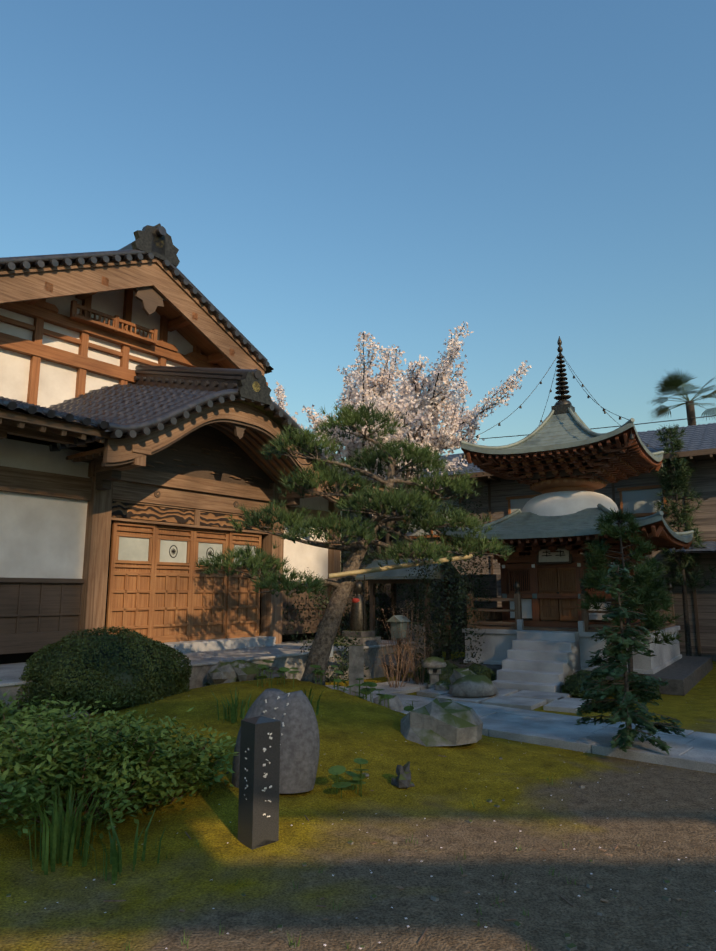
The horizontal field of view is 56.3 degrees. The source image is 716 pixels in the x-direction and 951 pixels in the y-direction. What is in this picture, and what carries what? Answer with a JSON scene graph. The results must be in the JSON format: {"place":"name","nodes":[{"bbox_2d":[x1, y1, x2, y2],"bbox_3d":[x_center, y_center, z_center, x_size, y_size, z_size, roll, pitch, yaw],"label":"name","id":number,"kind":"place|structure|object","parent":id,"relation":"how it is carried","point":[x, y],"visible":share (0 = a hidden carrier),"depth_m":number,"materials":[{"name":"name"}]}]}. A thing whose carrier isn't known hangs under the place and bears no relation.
{"place":"outdoors","nodes":[
{"label":"outdoors","id":0,"kind":"place"},
{"bbox_2d":[0,651,715,950],"bbox_3d":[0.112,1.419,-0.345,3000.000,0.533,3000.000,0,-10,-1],"label":"ground","id":1,"kind":"structure","parent":0,"point":[586,822],"depth_m":4.33,"materials":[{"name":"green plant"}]},
{"bbox_2d":[0,668,412,838],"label":"leafy shrub","id":2,"kind":"object","parent":1,"relation":"on","point":[75,744],"depth_m":4.89,"materials":[{"name":"green plant"}]},
{"bbox_2d":[0,636,415,733],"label":"stone base","id":3,"kind":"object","parent":1,"relation":"on","point":[204,656],"depth_m":11.90,"materials":[{"name":"stone"}]},
{"bbox_2d":[0,289,327,663],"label":"wall panels","id":4,"kind":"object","parent":3,"relation":"on","point":[42,536],"depth_m":12.51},
{"bbox_2d":[0,223,402,489],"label":"temple roof","id":5,"kind":"structure","parent":4,"relation":"on","point":[156,398],"depth_m":12.62,"materials":[{"name":"black tile"}]},
{"bbox_2d":[0,258,396,653],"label":"timber framing","id":6,"kind":"object","parent":3,"relation":"on","point":[116,473],"visible":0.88,"depth_m":12.84,"materials":[{"name":"brown wood"}]},
{"bbox_2d":[238,716,280,849],"bbox_3d":[-0.688,2.111,4.665,0.208,0.830,0.208,8,-12,-37],"label":"stone signpost","id":7,"kind":"object","parent":1,"relation":"on","point":[258,807],"visible":1,"depth_m":4.59,"materials":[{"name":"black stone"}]},
{"bbox_2d":[232,688,319,793],"bbox_3d":[-0.694,2.215,5.655,0.745,0.757,0.480,0,-10,-1],"label":"haiku monument","id":8,"kind":"object","parent":1,"relation":"on","point":[294,713],"visible":0.67,"depth_m":5.53,"materials":[{"name":"stone"}]},
{"bbox_2d":[15,626,660,713],"bbox_3d":[-0.697,2.925,10.509,10.968,1.240,3.496,4,-11,-20],"label":"topiary shrub","id":9,"kind":"object","parent":1,"relation":"on","point":[183,676],"depth_m":8.25,"materials":[{"name":"green plant"}]},
{"bbox_2d":[194,401,514,684],"bbox_3d":[0.061,0.968,9.779,4.526,4.334,2.444,0,-10,-1],"label":"pine","id":10,"kind":"object","parent":1,"relation":"on","point":[297,521],"depth_m":9.77,"materials":[{"name":"green plant"}]},
{"bbox_2d":[6,642,715,950],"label":"garden rocks","id":11,"kind":"object","parent":1,"relation":"on","point":[441,722],"visible":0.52,"depth_m":7.06,"materials":[{"name":"grey stone"}]},
{"bbox_2d":[14,660,711,950],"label":"grass plants","id":12,"kind":"object","parent":1,"relation":"on","point":[63,831],"visible":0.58,"depth_m":4.27,"materials":[{"name":"green plant"}]},
{"bbox_2d":[329,575,410,698],"bbox_3d":[0.009,2.808,12.170,2.029,2.050,4.175,0,-10,-1],"label":"jizo statue","id":13,"kind":"object","parent":1,"relation":"on","point":[358,619],"visible":0.54,"depth_m":13.29,"materials":[{"name":"grey stone"}]},
{"bbox_2d":[282,440,495,685],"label":"shrubs","id":14,"kind":"object","parent":1,"relation":"on","point":[430,595],"visible":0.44,"depth_m":14.04,"materials":[{"name":"green plant"}]},
{"bbox_2d":[271,321,531,639],"bbox_3d":[1.038,0.584,17.795,7.592,8.429,6.399,7,-12,-33],"label":"cherry","id":15,"kind":"object","parent":1,"relation":"on","point":[407,404],"depth_m":16.83,"materials":[{"name":"pink plant"}]},
{"bbox_2d":[340,558,496,667],"bbox_3d":[6.024,2.994,14.328,22.545,2.475,5.418,-6,-12,32],"label":"trellis","id":16,"kind":"object","parent":1,"relation":"on","point":[393,577],"visible":0.35,"depth_m":15.41,"materials":[{"name":"brown wood"}]},
{"bbox_2d":[421,656,446,688],"bbox_3d":[1.343,3.490,11.804,0.450,0.580,0.439,0,-10,-1],"label":"stone lantern","id":17,"kind":"object","parent":1,"relation":"on","point":[433,665],"visible":0.83,"depth_m":11.71,"materials":[{"name":"grey stone"}]},
{"bbox_2d":[326,678,715,773],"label":"path stone","id":18,"kind":"object","parent":1,"relation":"on","point":[511,715],"visible":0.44,"depth_m":8.05,"materials":[{"name":"stone"}]},
{"bbox_2d":[343,459,715,660],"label":"house walls","id":19,"kind":"structure","parent":1,"relation":"on","point":[644,500],"depth_m":17.73,"materials":[{"name":"brown wood"}]},
{"bbox_2d":[341,448,715,655],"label":"house trim","id":20,"kind":"structure","parent":19,"relation":"attached to","point":[694,456],"depth_m":18.27,"materials":[{"name":"brown wood"}]},
{"bbox_2d":[353,423,715,552],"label":"house roof","id":21,"kind":"structure","parent":19,"relation":"on","point":[700,436],"depth_m":18.59,"materials":[{"name":"grey tile"}]},
{"bbox_2d":[379,386,708,687],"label":"bare shrub twigs","id":22,"kind":"object","parent":1,"relation":"on","point":[690,410],"visible":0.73,"depth_m":12.42,"materials":[{"name":"brown plant"}]},
{"bbox_2d":[368,599,437,669],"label":"dry shrub leaves","id":23,"kind":"object","parent":22,"relation":"attached to","point":[403,637],"visible":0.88,"depth_m":12.03,"materials":[{"name":"brown plant"}]},
{"bbox_2d":[648,369,715,421],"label":"palm fronds","id":24,"kind":"object","parent":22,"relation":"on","point":[670,384],"visible":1,"depth_m":23.51,"materials":[{"name":"green plant"}]},
{"bbox_2d":[436,427,692,633],"bbox_3d":[4.710,1.411,14.832,6.034,3.818,6.034,0,-10,-1],"label":"pagoda woodwork","id":25,"kind":"object","parent":1,"relation":"on","point":[626,458],"visible":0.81,"depth_m":13.84,"materials":[{"name":"brown wood"}]},
{"bbox_2d":[435,403,693,544],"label":"pagoda roofs","id":26,"kind":"structure","parent":25,"relation":"on","point":[552,432],"depth_m":14.08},
{"bbox_2d":[462,336,662,467],"bbox_3d":[4.710,-1.782,15.390,4.888,3.040,4.888,0,-10,-1],"label":"pagoda finial","id":27,"kind":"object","parent":26,"relation":"on","point":[561,406],"depth_m":15.34,"materials":[{"name":"black metal"}]},
{"bbox_2d":[445,619,712,695],"bbox_3d":[4.710,3.656,14.441,6.578,1.160,6.578,0,-10,-1],"label":"pagoda stone base","id":28,"kind":"object","parent":1,"relation":"on","point":[519,659],"visible":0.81,"depth_m":12.47,"materials":[{"name":"grey stone"}]},
{"bbox_2d":[577,437,691,744],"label":"tree trunks","id":29,"kind":"object","parent":1,"relation":"on","point":[625,683],"visible":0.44,"depth_m":11.53,"materials":[{"name":"plant"}]},
{"bbox_2d":[575,562,685,754],"bbox_3d":[2.945,1.927,7.355,1.129,1.927,1.120,0,-10,-1],"label":"conifer tree","id":30,"kind":"object","parent":29,"relation":"attached to","point":[642,698],"visible":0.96,"depth_m":7.24,"materials":[{"name":"green plant"}]},
{"bbox_2d":[576,507,687,645],"bbox_3d":[4.712,1.737,11.821,1.623,2.420,1.841,0,-10,-1],"label":"conifer foliage","id":31,"kind":"object","parent":29,"relation":"attached to","point":[652,594],"visible":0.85,"depth_m":11.67,"materials":[{"name":"green plant"}]},
{"bbox_2d":[651,424,715,592],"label":"tree","id":32,"kind":"object","parent":29,"relation":"attached to","point":[678,478],"visible":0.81,"depth_m":16.93,"materials":[{"name":"green plant"}]},
{"bbox_2d":[0,0,715,457],"label":"sky","id":33,"kind":"structure","parent":0,"point":[529,174],"materials":[{"name":"blue"}]},
{"bbox_2d":[326,415,715,448],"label":"overhead cable","id":34,"kind":"object","parent":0,"point":[606,427],"visible":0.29,"depth_m":17.52,"materials":[{"name":"black plastic"}]},
{"bbox_2d":[509,452,629,622],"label":"pagoda plaster walls","id":35,"kind":"structure","parent":0,"point":[559,503],"depth_m":14.07,"materials":[{"name":"white paint"}]}
]}

